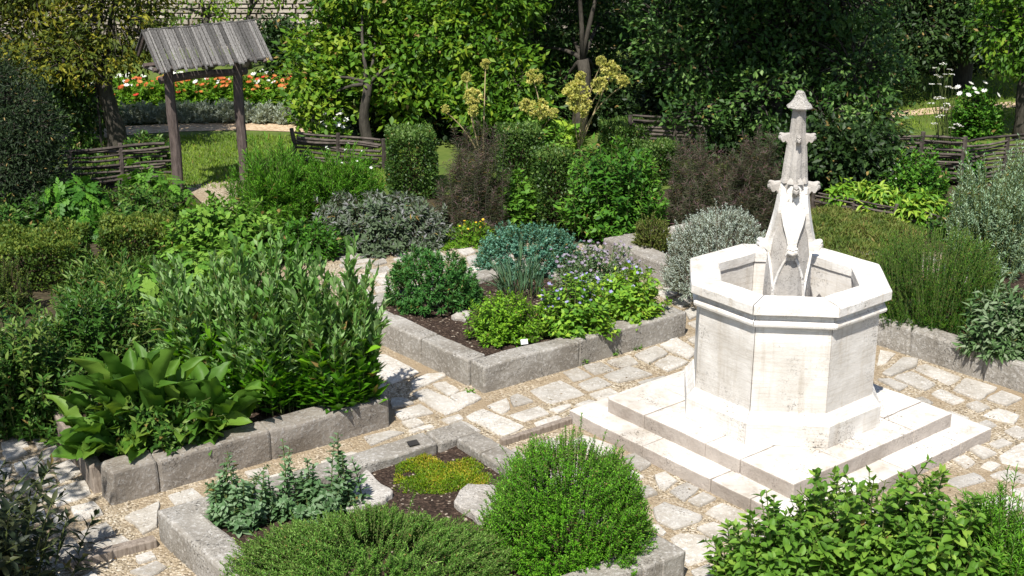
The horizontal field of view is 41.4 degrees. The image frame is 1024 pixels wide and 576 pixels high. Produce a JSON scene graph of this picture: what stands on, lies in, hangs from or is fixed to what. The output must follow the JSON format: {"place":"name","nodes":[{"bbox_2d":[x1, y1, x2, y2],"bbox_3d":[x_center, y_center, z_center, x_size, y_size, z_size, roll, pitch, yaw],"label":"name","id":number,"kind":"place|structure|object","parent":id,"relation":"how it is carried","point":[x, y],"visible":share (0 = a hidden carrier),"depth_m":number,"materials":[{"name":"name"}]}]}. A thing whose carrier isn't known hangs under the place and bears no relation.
{"place":"outdoors","nodes":[
{"label":"outdoors","id":0,"kind":"place"},
{"bbox_2d":[52,122,308,145],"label":"gravel path","id":1,"kind":"structure","parent":0,"point":[154,128],"depth_m":19.60,"materials":[{"name":"beige gravel"}]},
{"bbox_2d":[36,108,422,187],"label":"lawn grass","id":2,"kind":"structure","parent":0,"point":[208,157],"depth_m":18.03,"materials":[{"name":"green plant"}]},
{"bbox_2d":[0,180,1023,575],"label":"gravel path","id":3,"kind":"structure","parent":0,"point":[424,400],"depth_m":9.93,"materials":[{"name":"beige stone"}]},
{"bbox_2d":[0,292,90,446],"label":"soapwort","id":4,"kind":"object","parent":3,"relation":"on","point":[33,359],"visible":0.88,"depth_m":9.74,"materials":[{"name":"green plant"}]},
{"bbox_2d":[62,534,157,571],"bbox_3d":[-2.463,1.645,8.307,0.567,0.118,0.086,-11,22,-29],"label":"stone","id":5,"kind":"object","parent":3,"relation":"on","point":[119,550],"visible":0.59,"depth_m":8.29,"materials":[{"name":"beige stone"}]},
{"bbox_2d":[50,390,387,505],"bbox_3d":[-2.347,0.900,10.164,2.222,0.313,1.912,-13,23,-33],"label":"raised bed","id":6,"kind":"object","parent":3,"relation":"on","point":[116,480],"visible":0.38,"depth_m":9.37,"materials":[{"name":"beige stone"}]},
{"bbox_2d":[45,390,146,462],"bbox_3d":[-2.836,0.975,9.131,0.888,0.360,0.549,12,23,31],"label":"horseradish","id":7,"kind":"object","parent":6,"relation":"on","point":[75,442],"visible":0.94,"depth_m":9.05,"materials":[{"name":"green plant"}]},
{"bbox_2d":[58,340,207,443],"bbox_3d":[-2.595,0.699,9.327,0.994,0.751,0.864,0,19,0],"label":"horseradish","id":8,"kind":"object","parent":6,"relation":"on","point":[113,385],"visible":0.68,"depth_m":9.16,"materials":[{"name":"green plant"}]},
{"bbox_2d":[85,369,236,457],"bbox_3d":[-2.483,0.837,9.488,1.060,0.549,1.001,0,19,0],"label":"soapwort","id":9,"kind":"object","parent":6,"relation":"on","point":[163,437],"visible":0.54,"depth_m":9.19,"materials":[{"name":"green plant"}]},
{"bbox_2d":[135,248,261,385],"bbox_3d":[-2.243,0.246,10.155,0.898,1.121,0.822,11,22,27],"label":"costmary","id":10,"kind":"object","parent":6,"relation":"on","point":[189,333],"visible":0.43,"depth_m":9.99,"materials":[{"name":"green plant"}]},
{"bbox_2d":[131,360,269,455],"bbox_3d":[-2.107,0.810,9.406,0.825,0.512,0.823,7,20,18],"label":"horseradish","id":11,"kind":"object","parent":6,"relation":"on","point":[240,404],"visible":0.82,"depth_m":9.36,"materials":[{"name":"green plant"}]},
{"bbox_2d":[207,223,319,415],"bbox_3d":[-1.753,0.187,9.868,0.886,1.422,0.760,0,19,0],"label":"costmary","id":12,"kind":"object","parent":6,"relation":"on","point":[254,346],"visible":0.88,"depth_m":9.74,"materials":[{"name":"green plant"}]},
{"bbox_2d":[279,229,392,412],"bbox_3d":[-1.307,0.242,9.813,0.915,1.356,0.697,0,19,0],"label":"costmary","id":13,"kind":"object","parent":6,"relation":"on","point":[339,365],"visible":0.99,"depth_m":9.72,"materials":[{"name":"green plant"}]},
{"bbox_2d":[222,131,320,225],"bbox_3d":[-2.624,-1.153,14.727,1.113,1.063,0.964,0,19,0],"label":"tarragon","id":14,"kind":"object","parent":3,"relation":"on","point":[287,192],"visible":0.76,"depth_m":14.62,"materials":[{"name":"green plant"}]},
{"bbox_2d":[157,422,685,575],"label":"raised bed","id":15,"kind":"object","parent":3,"relation":"on","point":[193,538],"visible":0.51,"depth_m":8.44,"materials":[{"name":"grey stone"}]},
{"bbox_2d":[202,438,304,537],"bbox_3d":[-1.615,1.224,8.390,0.661,0.515,0.513,0,19,0],"label":"horehound","id":16,"kind":"object","parent":15,"relation":"on","point":[238,511],"visible":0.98,"depth_m":8.32,"materials":[{"name":"green plant"}]},
{"bbox_2d":[268,432,371,525],"bbox_3d":[-1.202,1.198,8.468,0.642,0.577,0.474,0,19,0],"label":"horehound","id":17,"kind":"object","parent":15,"relation":"on","point":[316,498],"visible":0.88,"depth_m":8.47,"materials":[{"name":"green plant"}]},
{"bbox_2d":[345,471,390,512],"bbox_3d":[-0.991,1.336,8.779,0.336,0.098,0.429,-10,22,-25],"label":"rock","id":18,"kind":"object","parent":15,"relation":"on","point":[377,491],"visible":0.51,"depth_m":8.71,"materials":[{"name":"grey stone"}]},
{"bbox_2d":[218,494,525,575],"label":"hyssop","id":19,"kind":"object","parent":15,"relation":"on","point":[476,555],"visible":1,"depth_m":7.66,"materials":[{"name":"green plant"}]},
{"bbox_2d":[392,453,490,494],"bbox_3d":[-0.461,1.227,9.028,0.677,0.078,0.608,0,19,0],"label":"mossy mat","id":20,"kind":"object","parent":15,"relation":"on","point":[427,474],"visible":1,"depth_m":8.98,"materials":[{"name":"green plant"}]},
{"bbox_2d":[452,483,494,527],"bbox_3d":[-0.234,1.399,8.599,0.290,0.121,0.506,0,19,0],"label":"rock","id":21,"kind":"object","parent":15,"relation":"on","point":[468,497],"visible":0.48,"depth_m":8.61,"materials":[{"name":"grey stone"}]},
{"bbox_2d":[472,413,658,575],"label":"hyssop","id":22,"kind":"object","parent":15,"relation":"on","point":[619,494],"visible":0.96,"depth_m":7.83,"materials":[{"name":"green plant"}]},
{"bbox_2d":[373,261,684,392],"bbox_3d":[-0.012,0.284,11.908,2.293,0.286,2.053,-14,24,-35],"label":"raised bed","id":23,"kind":"object","parent":3,"relation":"on","point":[442,343],"visible":0.46,"depth_m":11.21,"materials":[{"name":"grey stone"}]},
{"bbox_2d":[383,244,484,316],"bbox_3d":[-0.694,-0.103,12.011,0.922,0.619,0.839,0,19,0],"label":"spurge","id":24,"kind":"object","parent":23,"relation":"on","point":[407,273],"visible":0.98,"depth_m":11.85,"materials":[{"name":"green plant"}]},
{"bbox_2d":[462,287,551,347],"bbox_3d":[-0.061,0.223,11.231,0.793,0.473,0.652,10,22,26],"label":"marjoram","id":25,"kind":"object","parent":23,"relation":"on","point":[502,325],"visible":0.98,"depth_m":11.14,"materials":[{"name":"green plant"}]},
{"bbox_2d":[481,239,548,300],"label":"chives","id":26,"kind":"object","parent":23,"relation":"on","point":[504,277],"visible":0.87,"depth_m":12.16,"materials":[{"name":"green plant"}]},
{"bbox_2d":[470,219,584,280],"bbox_3d":[0.172,-0.418,13.021,1.190,0.503,1.042,0,19,0],"label":"blue rue","id":27,"kind":"object","parent":23,"relation":"on","point":[492,248],"visible":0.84,"depth_m":12.87,"materials":[{"name":"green plant"}]},
{"bbox_2d":[526,271,620,341],"bbox_3d":[0.535,0.147,11.312,0.751,0.644,0.720,-11,22,-29],"label":"borage","id":28,"kind":"object","parent":23,"relation":"on","point":[585,315],"visible":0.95,"depth_m":11.19,"materials":[{"name":"green plant"}]},
{"bbox_2d":[548,239,643,296],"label":"flowering herb","id":29,"kind":"object","parent":23,"relation":"on","point":[588,263],"visible":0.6,"depth_m":12.34,"materials":[{"name":"green plant"}]},
{"bbox_2d":[592,260,672,330],"bbox_3d":[1.001,0.070,11.667,0.788,0.519,0.668,0,19,0],"label":"borage","id":30,"kind":"object","parent":23,"relation":"on","point":[626,303],"visible":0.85,"depth_m":11.57,"materials":[{"name":"green plant"}]},
{"bbox_2d":[500,416,570,445],"bbox_3d":[0.180,1.068,9.944,0.624,0.112,0.055,-14,24,-34],"label":"edging board","id":31,"kind":"object","parent":3,"relation":"on","point":[554,424],"visible":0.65,"depth_m":9.90,"materials":[{"name":"beige stone"}]},
{"bbox_2d":[603,219,739,300],"bbox_3d":[1.943,-0.296,13.554,1.511,0.302,1.482,-11,22,-29],"label":"raised bed","id":32,"kind":"object","parent":3,"relation":"on","point":[651,257],"visible":0.26,"depth_m":13.31,"materials":[{"name":"grey stone"}]},
{"bbox_2d":[630,212,672,251],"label":"cotton lavender","id":33,"kind":"object","parent":32,"relation":"on","point":[654,236],"visible":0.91,"depth_m":13.43,"materials":[{"name":"green plant"}]},
{"bbox_2d":[659,199,765,300],"bbox_3d":[1.881,-0.402,12.411,1.146,0.867,0.944,-10,22,-26],"label":"cotton lavender","id":34,"kind":"object","parent":32,"relation":"on","point":[697,232],"visible":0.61,"depth_m":12.28,"materials":[{"name":"grey plant"}]},
{"bbox_2d":[569,90,990,528],"bbox_3d":[1.952,-0.118,9.572,2.180,2.582,2.180,-15,24,-36],"label":"fountain","id":35,"kind":"object","parent":3,"relation":"on","point":[776,389],"visible":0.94,"depth_m":9.32,"materials":[{"name":"white stone"}]},
{"bbox_2d":[869,491,1009,575],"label":"mint bush","id":36,"kind":"object","parent":3,"relation":"on","point":[923,555],"visible":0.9,"depth_m":7.39,"materials":[{"name":"green plant"}]},
{"bbox_2d":[877,261,1023,392],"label":"raised bed","id":37,"kind":"object","parent":3,"relation":"on","point":[935,346],"visible":0.36,"depth_m":11.13,"materials":[{"name":"grey stone"}]},
{"bbox_2d":[811,203,929,264],"bbox_3d":[3.676,-0.569,14.229,1.536,0.168,2.324,4,20,10],"label":"thyme mat","id":38,"kind":"object","parent":37,"relation":"on","point":[851,221],"visible":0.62,"depth_m":14.32,"materials":[{"name":"green plant"}]},
{"bbox_2d":[873,216,1009,334],"bbox_3d":[3.592,-0.127,11.611,1.386,0.857,1.082,0,19,0],"label":"winter savory","id":39,"kind":"object","parent":37,"relation":"on","point":[906,268],"visible":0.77,"depth_m":11.40,"materials":[{"name":"green plant"}]},
{"bbox_2d":[941,142,1023,282],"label":"wormwood","id":40,"kind":"object","parent":37,"relation":"on","point":[1003,232],"visible":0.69,"depth_m":12.59,"materials":[{"name":"green plant"}]},
{"bbox_2d":[952,277,1023,364],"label":"sage","id":41,"kind":"object","parent":37,"relation":"on","point":[997,328],"visible":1,"depth_m":10.73,"materials":[{"name":"green plant"}]},
{"bbox_2d":[942,464,1023,575],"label":"feathery herb","id":42,"kind":"object","parent":3,"relation":"on","point":[1013,541],"visible":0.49,"depth_m":7.53,"materials":[{"name":"green plant"}]},
{"bbox_2d":[0,181,1023,383],"bbox_3d":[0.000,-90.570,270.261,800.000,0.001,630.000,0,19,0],"label":"ground","id":43,"kind":"structure","parent":0,"point":[42,294],"depth_m":14.46,"materials":[{"name":"brown soil"}]},
{"bbox_2d":[0,256,35,316],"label":"herb","id":44,"kind":"object","parent":43,"relation":"on","point":[16,279],"visible":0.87,"depth_m":12.26,"materials":[{"name":"green plant"}]},
{"bbox_2d":[0,189,62,238],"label":"dark leafy herb","id":45,"kind":"object","parent":43,"relation":"on","point":[18,216],"visible":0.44,"depth_m":14.27,"materials":[{"name":"green plant"}]},
{"bbox_2d":[0,35,87,225],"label":"yew tree","id":46,"kind":"object","parent":43,"relation":"on","point":[26,162],"visible":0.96,"depth_m":14.55,"materials":[{"name":"green plant"}]},
{"bbox_2d":[0,216,94,290],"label":"clipped box shrub","id":47,"kind":"object","parent":43,"relation":"on","point":[60,243],"visible":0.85,"depth_m":12.98,"materials":[{"name":"green plant"}]},
{"bbox_2d":[0,449,101,575],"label":"shade plant","id":48,"kind":"object","parent":43,"relation":"on","point":[10,554],"visible":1,"depth_m":7.71,"materials":[{"name":"green plant"}]},
{"bbox_2d":[22,173,128,243],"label":"toothed herb","id":49,"kind":"object","parent":43,"relation":"on","point":[74,204],"visible":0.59,"depth_m":14.46,"materials":[{"name":"green plant"}]},
{"bbox_2d":[23,142,172,205],"bbox_3d":[-5.126,-1.296,15.759,2.398,0.705,0.121,-6,20,-18],"label":"wattle fence","id":50,"kind":"object","parent":43,"relation":"on","point":[121,166],"visible":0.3,"depth_m":15.87,"materials":[{"name":"brown wood"}]},
{"bbox_2d":[35,263,164,374],"bbox_3d":[-3.239,0.348,10.575,1.356,1.010,1.117,0,19,0],"label":"soapwort","id":51,"kind":"object","parent":43,"relation":"on","point":[97,330],"visible":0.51,"depth_m":10.37,"materials":[{"name":"green plant"}]},
{"bbox_2d":[47,244,175,320],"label":"soapwort","id":52,"kind":"object","parent":43,"relation":"on","point":[87,272],"visible":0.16,"depth_m":11.85,"materials":[{"name":"green plant"}]},
{"bbox_2d":[96,209,176,266],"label":"clipped box shrub","id":53,"kind":"object","parent":43,"relation":"on","point":[138,229],"visible":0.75,"depth_m":13.57,"materials":[{"name":"green plant"}]},
{"bbox_2d":[89,183,193,226],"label":"dark leafy herb","id":54,"kind":"object","parent":43,"relation":"on","point":[127,207],"visible":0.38,"depth_m":14.78,"materials":[{"name":"green plant"}]},
{"bbox_2d":[109,262,190,344],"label":"toothed herb","id":55,"kind":"object","parent":43,"relation":"on","point":[152,288],"visible":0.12,"depth_m":11.40,"materials":[{"name":"green plant"}]},
{"bbox_2d":[117,156,198,222],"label":"toothed herb","id":56,"kind":"object","parent":43,"relation":"on","point":[143,182],"visible":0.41,"depth_m":15.04,"materials":[{"name":"green plant"}]},
{"bbox_2d":[159,237,238,303],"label":"toothed herb","id":57,"kind":"object","parent":43,"relation":"on","point":[197,266],"visible":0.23,"depth_m":11.96,"materials":[{"name":"green plant"}]},
{"bbox_2d":[136,19,272,191],"bbox_3d":[-3.605,-2.090,16.009,1.442,2.040,0.716,-13,23,-33],"label":"roofed gateway","id":58,"kind":"object","parent":43,"relation":"on","point":[227,33],"visible":0.97,"depth_m":15.73,"materials":[{"name":"grey wood"}]},
{"bbox_2d":[153,190,289,272],"bbox_3d":[-2.895,-0.590,13.662,1.361,0.797,1.253,0,19,0],"label":"lemon balm","id":59,"kind":"object","parent":43,"relation":"on","point":[199,228],"visible":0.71,"depth_m":13.37,"materials":[{"name":"green plant"}]},
{"bbox_2d":[262,208,351,263],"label":"dark leafy herb","id":60,"kind":"object","parent":43,"relation":"on","point":[328,241],"visible":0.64,"depth_m":13.70,"materials":[{"name":"green plant"}]},
{"bbox_2d":[298,141,384,224],"bbox_3d":[-1.914,-1.150,14.965,1.130,0.900,0.942,-7,21,-20],"label":"tarragon","id":61,"kind":"object","parent":43,"relation":"on","point":[357,180],"visible":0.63,"depth_m":14.80,"materials":[{"name":"green plant"}]},
{"bbox_2d":[311,189,455,258],"bbox_3d":[-1.382,-0.747,14.393,1.623,0.663,1.545,0,19,0],"label":"purple sage","id":62,"kind":"object","parent":43,"relation":"on","point":[398,209],"visible":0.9,"depth_m":14.06,"materials":[{"name":"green plant"}]},
{"bbox_2d":[0,0,894,48],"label":"stone wall","id":63,"kind":"structure","parent":43,"relation":"on","point":[245,6],"depth_m":25.92,"materials":[{"name":"stone"}]},
{"bbox_2d":[445,218,495,248],"bbox_3d":[-0.443,-0.588,14.330,0.580,0.298,0.556,0,19,0],"label":"marigold","id":64,"kind":"object","parent":43,"relation":"on","point":[468,231],"visible":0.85,"depth_m":14.26,"materials":[{"name":"green plant"}]},
{"bbox_2d":[432,121,514,233],"bbox_3d":[-0.414,-1.196,14.631,0.926,1.267,0.793,0,19,0],"label":"bronze fennel","id":65,"kind":"object","parent":43,"relation":"on","point":[469,195],"visible":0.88,"depth_m":14.54,"materials":[{"name":"brown plant"}]},
{"bbox_2d":[485,168,538,228],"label":"leafy herb","id":66,"kind":"object","parent":43,"relation":"on","point":[521,206],"visible":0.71,"depth_m":14.74,"materials":[{"name":"green plant"}]},
{"bbox_2d":[529,143,578,228],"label":"clipped box shrub","id":67,"kind":"object","parent":43,"relation":"on","point":[547,196],"visible":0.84,"depth_m":14.73,"materials":[{"name":"green plant"}]},
{"bbox_2d":[553,132,669,246],"bbox_3d":[1.063,-1.066,14.382,1.246,1.138,1.138,0,19,0],"label":"lovage","id":68,"kind":"object","parent":43,"relation":"on","point":[613,201],"visible":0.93,"depth_m":14.18,"materials":[{"name":"green plant"}]},
{"bbox_2d":[663,125,751,226],"bbox_3d":[2.094,-1.153,14.597,1.095,1.232,0.960,0,19,0],"label":"bronze fennel","id":69,"kind":"object","parent":43,"relation":"on","point":[718,184],"visible":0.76,"depth_m":14.48,"materials":[{"name":"brown plant"}]},
{"bbox_2d":[722,123,784,229],"bbox_3d":[2.694,-1.232,14.893,0.831,1.194,0.762,0,19,0],"label":"bronze fennel","id":70,"kind":"object","parent":43,"relation":"on","point":[762,196],"visible":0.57,"depth_m":14.76,"materials":[{"name":"brown plant"}]},
{"bbox_2d":[697,489,843,575],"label":"mint bush","id":71,"kind":"object","parent":43,"relation":"on","point":[778,549],"visible":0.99,"depth_m":7.59,"materials":[{"name":"green plant"}]},
{"bbox_2d":[811,192,940,225],"bbox_3d":[4.092,-0.883,15.290,1.584,0.237,0.083,16,25,38],"label":"wattle fence","id":72,"kind":"object","parent":43,"relation":"on","point":[854,204],"visible":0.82,"depth_m":15.37,"materials":[{"name":"brown wood"}]},
{"bbox_2d":[789,454,964,575],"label":"mint bush","id":73,"kind":"object","parent":43,"relation":"on","point":[852,535],"visible":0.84,"depth_m":7.61,"materials":[{"name":"green plant"}]},
{"bbox_2d":[855,178,909,217],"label":"leafy plant","id":74,"kind":"object","parent":43,"relation":"on","point":[877,193],"visible":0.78,"depth_m":15.35,"materials":[{"name":"green plant"}]},
{"bbox_2d":[879,144,951,202],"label":"leafy plant","id":75,"kind":"object","parent":43,"relation":"on","point":[919,175],"visible":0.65,"depth_m":15.58,"materials":[{"name":"green plant"}]},
{"bbox_2d":[885,188,952,226],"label":"leafy plant","id":76,"kind":"object","parent":43,"relation":"on","point":[929,203],"visible":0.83,"depth_m":14.96,"materials":[{"name":"green plant"}]},
{"bbox_2d":[1,49,1023,194],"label":"lawn","id":77,"kind":"structure","parent":0,"point":[444,151],"depth_m":19.33,"materials":[{"name":"green plant"}]},
{"bbox_2d":[5,52,134,147],"bbox_3d":[-5.951,-2.449,18.058,1.853,1.502,2.479,15,25,37],"label":"evergreen shrub","id":78,"kind":"object","parent":77,"relation":"on","point":[78,100],"visible":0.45,"depth_m":17.92,"materials":[{"name":"green plant"}]},
{"bbox_2d":[0,0,195,156],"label":"pear tree","id":79,"kind":"object","parent":77,"relation":"on","point":[107,61],"visible":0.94,"depth_m":17.35,"materials":[{"name":"green plant"}]},
{"bbox_2d":[115,76,156,106],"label":"flower clump","id":80,"kind":"object","parent":77,"relation":"on","point":[133,93],"visible":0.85,"depth_m":20.77,"materials":[{"name":"green plant"}]},
{"bbox_2d":[123,129,170,170],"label":"dark leafy herb","id":81,"kind":"object","parent":77,"relation":"on","point":[146,139],"visible":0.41,"depth_m":17.19,"materials":[{"name":"green plant"}]},
{"bbox_2d":[159,0,245,69],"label":"slender tree","id":82,"kind":"object","parent":77,"relation":"on","point":[206,15],"visible":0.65,"depth_m":23.68,"materials":[{"name":"green plant"}]},
{"bbox_2d":[248,74,283,105],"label":"flower clump","id":83,"kind":"object","parent":77,"relation":"on","point":[260,90],"visible":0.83,"depth_m":21.03,"materials":[{"name":"green plant"}]},
{"bbox_2d":[237,5,313,82],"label":"evergreen shrub","id":84,"kind":"object","parent":77,"relation":"on","point":[272,31],"visible":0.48,"depth_m":21.42,"materials":[{"name":"green plant"}]},
{"bbox_2d":[289,128,386,170],"bbox_3d":[-2.242,-1.773,17.450,1.392,0.482,0.119,8,21,21],"label":"wattle fence","id":85,"kind":"object","parent":77,"relation":"on","point":[337,141],"visible":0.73,"depth_m":17.41,"materials":[{"name":"brown wood"}]},
{"bbox_2d":[265,0,477,149],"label":"fig tree","id":86,"kind":"object","parent":77,"relation":"on","point":[349,67],"visible":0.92,"depth_m":18.24,"materials":[{"name":"green plant"}]},
{"bbox_2d":[383,122,439,198],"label":"clipped box shrub","id":87,"kind":"object","parent":77,"relation":"on","point":[410,135],"visible":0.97,"depth_m":15.92,"materials":[{"name":"green plant"}]},
{"bbox_2d":[341,79,502,144],"bbox_3d":[-1.266,-2.413,19.206,2.811,1.244,1.814,0,19,0],"label":"evergreen shrub","id":88,"kind":"object","parent":77,"relation":"on","point":[440,125],"visible":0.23,"depth_m":18.80,"materials":[{"name":"green plant"}]},
{"bbox_2d":[384,0,565,141],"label":"fig tree","id":89,"kind":"object","parent":77,"relation":"on","point":[497,18],"visible":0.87,"depth_m":17.87,"materials":[{"name":"green plant"}]},
{"bbox_2d":[493,120,545,181],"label":"clipped box shrub","id":90,"kind":"object","parent":77,"relation":"on","point":[532,132],"visible":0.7,"depth_m":16.56,"materials":[{"name":"green plant"}]},
{"bbox_2d":[441,55,629,158],"bbox_3d":[0.278,-2.186,17.273,2.133,1.576,1.292,-10,22,-27],"label":"angelica","id":91,"kind":"object","parent":77,"relation":"on","point":[576,132],"visible":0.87,"depth_m":17.11,"materials":[{"name":"yellow plant"}]},
{"bbox_2d":[469,53,656,139],"bbox_3d":[0.515,-2.565,19.398,3.236,1.531,1.672,-6,20,-17],"label":"evergreen shrub","id":92,"kind":"object","parent":77,"relation":"on","point":[627,97],"visible":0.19,"depth_m":19.30,"materials":[{"name":"green plant"}]},
{"bbox_2d":[502,0,665,136],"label":"laurel tree","id":93,"kind":"object","parent":77,"relation":"on","point":[585,19],"visible":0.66,"depth_m":19.40,"materials":[{"name":"green plant"}]},
{"bbox_2d":[596,115,653,158],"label":"clipped box shrub","id":94,"kind":"object","parent":77,"relation":"on","point":[608,129],"visible":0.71,"depth_m":17.78,"materials":[{"name":"green plant"}]},
{"bbox_2d":[632,136,679,185],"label":"clipped box shrub","id":95,"kind":"object","parent":77,"relation":"on","point":[662,146],"visible":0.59,"depth_m":16.50,"materials":[{"name":"green plant"}]},
{"bbox_2d":[627,114,725,160],"bbox_3d":[2.151,-1.964,17.774,1.273,0.626,0.120,4,20,11],"label":"wattle fence","id":96,"kind":"object","parent":77,"relation":"on","point":[652,128],"visible":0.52,"depth_m":17.74,"materials":[{"name":"brown wood"}]},
{"bbox_2d":[610,0,931,158],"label":"laurel tree","id":97,"kind":"object","parent":77,"relation":"on","point":[777,52],"visible":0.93,"depth_m":17.49,"materials":[{"name":"green plant"}]},
{"bbox_2d":[608,2,933,116],"bbox_3d":[3.779,-3.200,20.660,5.042,2.422,2.128,0,19,0],"label":"evergreen shrub","id":98,"kind":"object","parent":77,"relation":"on","point":[646,93],"visible":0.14,"depth_m":20.46,"materials":[{"name":"green plant"}]},
{"bbox_2d":[684,96,938,194],"bbox_3d":[3.486,-1.828,16.916,2.105,1.392,3.521,-15,24,-36],"label":"evergreen shrub","id":99,"kind":"object","parent":77,"relation":"on","point":[842,150],"visible":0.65,"depth_m":16.09,"materials":[{"name":"green plant"}]},
{"bbox_2d":[865,131,967,186],"bbox_3d":[4.754,-1.612,16.695,1.606,0.678,0.123,5,20,14],"label":"wattle fence","id":100,"kind":"object","parent":77,"relation":"on","point":[961,154],"visible":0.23,"depth_m":16.53,"materials":[{"name":"brown wood"}]},
{"bbox_2d":[853,0,1022,96],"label":"laurel tree","id":101,"kind":"object","parent":77,"relation":"on","point":[938,25],"visible":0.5,"depth_m":20.93,"materials":[{"name":"green plant"}]},
{"bbox_2d":[908,133,991,183],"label":"dark leafy herb","id":102,"kind":"object","parent":77,"relation":"on","point":[965,159],"visible":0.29,"depth_m":16.71,"materials":[{"name":"green plant"}]},
{"bbox_2d":[943,81,1007,139],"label":"white rose bush","id":103,"kind":"object","parent":77,"relation":"on","point":[980,117],"visible":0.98,"depth_m":18.89,"materials":[{"name":"green plant"}]},
{"bbox_2d":[955,0,1023,138],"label":"mossy tree","id":104,"kind":"object","parent":77,"relation":"on","point":[1009,30],"visible":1,"depth_m":18.32,"materials":[{"name":"green plant"}]},
{"bbox_2d":[962,133,1023,180],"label":"wattle fence","id":105,"kind":"object","parent":77,"relation":"on","point":[1007,140],"visible":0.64,"depth_m":16.77,"materials":[{"name":"brown wood"}]},
{"bbox_2d":[748,68,1018,130],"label":"lawn grass","id":106,"kind":"structure","parent":0,"point":[944,94],"depth_m":21.47,"materials":[{"name":"green plant"}]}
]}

